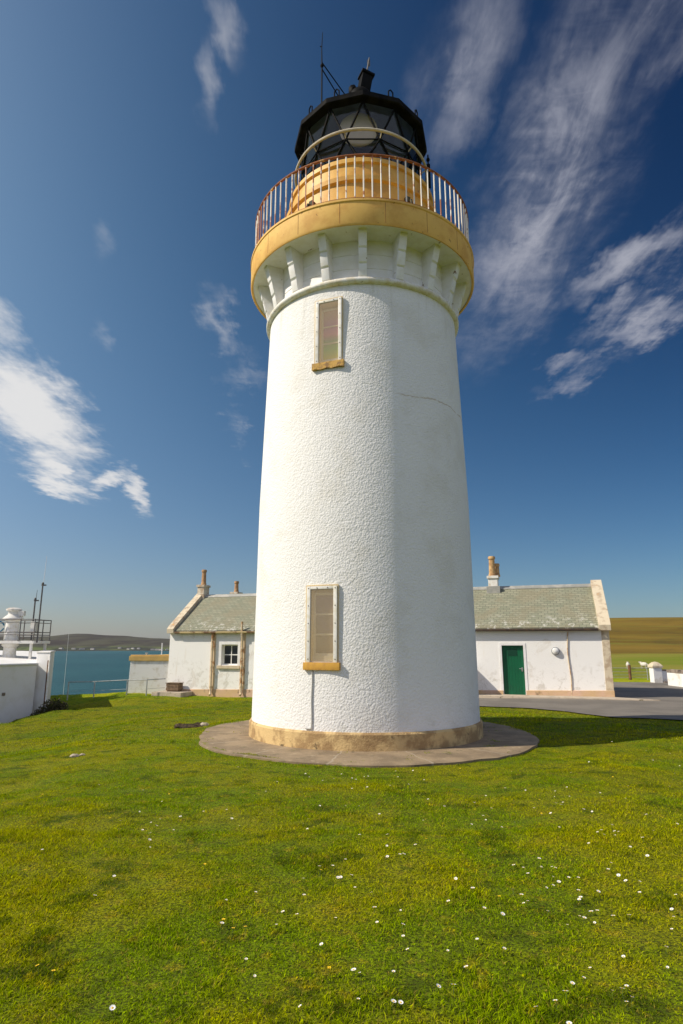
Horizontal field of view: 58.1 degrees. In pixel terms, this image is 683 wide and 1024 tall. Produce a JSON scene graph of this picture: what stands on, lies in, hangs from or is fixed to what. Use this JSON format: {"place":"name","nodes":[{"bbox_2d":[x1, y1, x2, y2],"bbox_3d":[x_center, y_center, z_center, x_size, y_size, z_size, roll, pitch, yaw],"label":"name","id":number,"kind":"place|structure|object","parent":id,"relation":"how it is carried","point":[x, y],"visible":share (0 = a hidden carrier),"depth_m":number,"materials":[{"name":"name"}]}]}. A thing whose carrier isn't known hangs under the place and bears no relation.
{"place":"outdoors","nodes":[
{"label":"outdoors","id":0,"kind":"place"},
{"bbox_2d":[0,634,169,650],"bbox_3d":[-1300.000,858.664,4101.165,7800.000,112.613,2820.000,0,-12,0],"label":"hills","id":1,"kind":"structure","parent":0,"point":[87,642],"depth_m":3515.49,"materials":[{"name":"plant"}]},
{"bbox_2d":[51,651,168,694],"bbox_3d":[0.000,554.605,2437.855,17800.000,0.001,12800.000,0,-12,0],"label":"sea","id":2,"kind":"structure","parent":0,"point":[106,666],"depth_m":662.93,"materials":[{"name":"liquid"}]},
{"bbox_2d":[0,617,682,1023],"bbox_3d":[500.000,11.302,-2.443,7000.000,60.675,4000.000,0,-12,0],"label":"ground","id":3,"kind":"structure","parent":0,"point":[634,643],"depth_m":4.84,"materials":[{"name":"green plant"}]},
{"bbox_2d":[0,650,55,722],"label":"fog signal building","id":4,"kind":"structure","parent":3,"relation":"on","point":[25,685],"depth_m":24.73,"materials":[{"name":"paint"}]},
{"bbox_2d":[0,619,51,658],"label":"horn platform","id":5,"kind":"structure","parent":4,"relation":"on","point":[33,627],"depth_m":28.36,"materials":[{"name":"paint"}]},
{"bbox_2d":[0,608,25,657],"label":"foghorn","id":6,"kind":"object","parent":5,"relation":"on","point":[9,650],"visible":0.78,"depth_m":28.60,"materials":[{"name":"paint"}]},
{"bbox_2d":[30,590,38,640],"bbox_3d":[-14.280,4.804,28.631,0.220,2.330,0.120,0,-12,0],"label":"aerial mast","id":7,"kind":"object","parent":5,"relation":"on","point":[35,599],"visible":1,"depth_m":28.66,"materials":[{"name":"grey metal"}]},
{"bbox_2d":[36,557,46,642],"bbox_3d":[-14.000,4.066,28.791,0.220,4.020,0.120,0,-12,0],"label":"aerial mast","id":8,"kind":"object","parent":5,"relation":"on","point":[42,584],"visible":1,"depth_m":28.68,"materials":[{"name":"grey metal"}]},
{"bbox_2d":[30,698,68,715],"bbox_3d":[-11.502,7.891,24.113,1.525,1.137,0.549,6,-14,-27],"label":"scrub bush","id":9,"kind":"object","parent":3,"relation":"on","point":[58,705],"visible":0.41,"depth_m":24.16,"materials":[{"name":"green plant"}]},
{"bbox_2d":[67,678,165,699],"bbox_3d":[-10.832,8.544,29.454,4.592,1.097,0.645,0,-12,0],"label":"rail fence","id":10,"kind":"object","parent":3,"relation":"on","point":[114,680],"visible":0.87,"depth_m":29.44,"materials":[{"name":"grey metal"}]},
{"bbox_2d":[128,654,168,693],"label":"boundary wall","id":11,"kind":"structure","parent":3,"relation":"on","point":[148,666],"depth_m":30.37,"materials":[{"name":"white paint"}]},
{"bbox_2d":[151,691,192,696],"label":"paving slab","id":12,"kind":"structure","parent":3,"relation":"on","point":[175,694],"depth_m":28.93,"materials":[{"name":"grey concrete"}]},
{"bbox_2d":[166,682,183,691],"bbox_3d":[-8.050,8.568,29.608,0.740,0.685,0.460,-4,-13,18],"label":"storage box","id":13,"kind":"object","parent":12,"relation":"on","point":[174,686],"visible":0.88,"depth_m":29.47,"materials":[{"name":"brown wood"}]},
{"bbox_2d":[174,722,202,728],"bbox_3d":[-3.696,5.255,14.992,0.813,0.232,0.392,0,-12,0],"label":"earth hollow","id":14,"kind":"object","parent":3,"relation":"on","point":[181,726],"visible":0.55,"depth_m":14.94,"materials":[{"name":"soil"}]},
{"bbox_2d":[166,556,614,696],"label":"keepers cottage","id":15,"kind":"structure","parent":3,"relation":"on","point":[553,640],"depth_m":26.31,"materials":[{"name":"paint"}]},
{"bbox_2d":[216,642,240,668],"bbox_3d":[-5.342,6.858,29.480,1.230,1.254,0.330,-4,-13,18],"label":"window","id":16,"kind":"structure","parent":15,"relation":"in","point":[231,650],"depth_m":29.53,"materials":[{"name":"white paint"}]},
{"bbox_2d":[502,646,525,694],"bbox_3d":[7.080,6.495,25.286,0.836,1.950,0.123,-4,-13,18],"label":"door","id":17,"kind":"structure","parent":15,"relation":"in","point":[513,659],"depth_m":25.30,"materials":[{"name":"green paint"}]},
{"bbox_2d":[612,665,648,679],"bbox_3d":[15.250,9.705,36.784,6.500,1.065,0.162,0,-12,0],"label":"wire fence","id":18,"kind":"object","parent":3,"relation":"on","point":[629,671],"visible":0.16,"depth_m":36.80,"materials":[{"name":"brown wood"}]},
{"bbox_2d":[639,661,647,668],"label":"sheep","id":19,"kind":"object","parent":3,"relation":"on","point":[644,664],"visible":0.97,"depth_m":90.18},
{"bbox_2d":[647,662,682,686],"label":"yard wall","id":20,"kind":"structure","parent":3,"relation":"on","point":[670,677],"depth_m":33.59,"materials":[{"name":"paint"}]},
{"bbox_2d":[0,0,682,638],"label":"sky","id":21,"kind":"structure","parent":0,"point":[143,143],"materials":[{"name":"blue"}]},
{"bbox_2d":[199,720,539,767],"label":"apron paving","id":22,"kind":"structure","parent":0,"point":[513,742],"depth_m":11.02,"materials":[{"name":"concrete"}]},
{"bbox_2d":[249,32,482,751],"bbox_3d":[0.520,-3.803,15.350,5.660,18.323,5.660,0,-12,0],"label":"lighthouse","id":23,"kind":"object","parent":22,"relation":"on","point":[362,273],"visible":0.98,"depth_m":12.76,"materials":[{"name":"paint"}]},
{"bbox_2d":[303,584,340,669],"bbox_3d":[-0.330,2.205,11.809,0.740,1.600,0.325,-5,-13,21],"label":"window","id":24,"kind":"structure","parent":23,"relation":"in","point":[322,604],"depth_m":11.82,"materials":[{"name":"beige glass"}]},
{"bbox_2d":[312,296,344,371],"bbox_3d":[-0.240,-3.781,13.197,0.710,1.651,0.355,-4,-13,19],"label":"window","id":25,"kind":"structure","parent":23,"relation":"in","point":[328,333],"depth_m":13.23,"materials":[{"name":"beige glass"}]},
{"bbox_2d":[479,694,660,700],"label":"pavement","id":26,"kind":"structure","parent":0,"point":[539,696],"depth_m":24.05,"materials":[{"name":"grey concrete"}]},
{"bbox_2d":[479,682,682,719],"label":"tarmac yard","id":27,"kind":"structure","parent":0,"point":[669,705],"depth_m":21.58,"materials":[{"name":"grey asphalt"}]}
]}

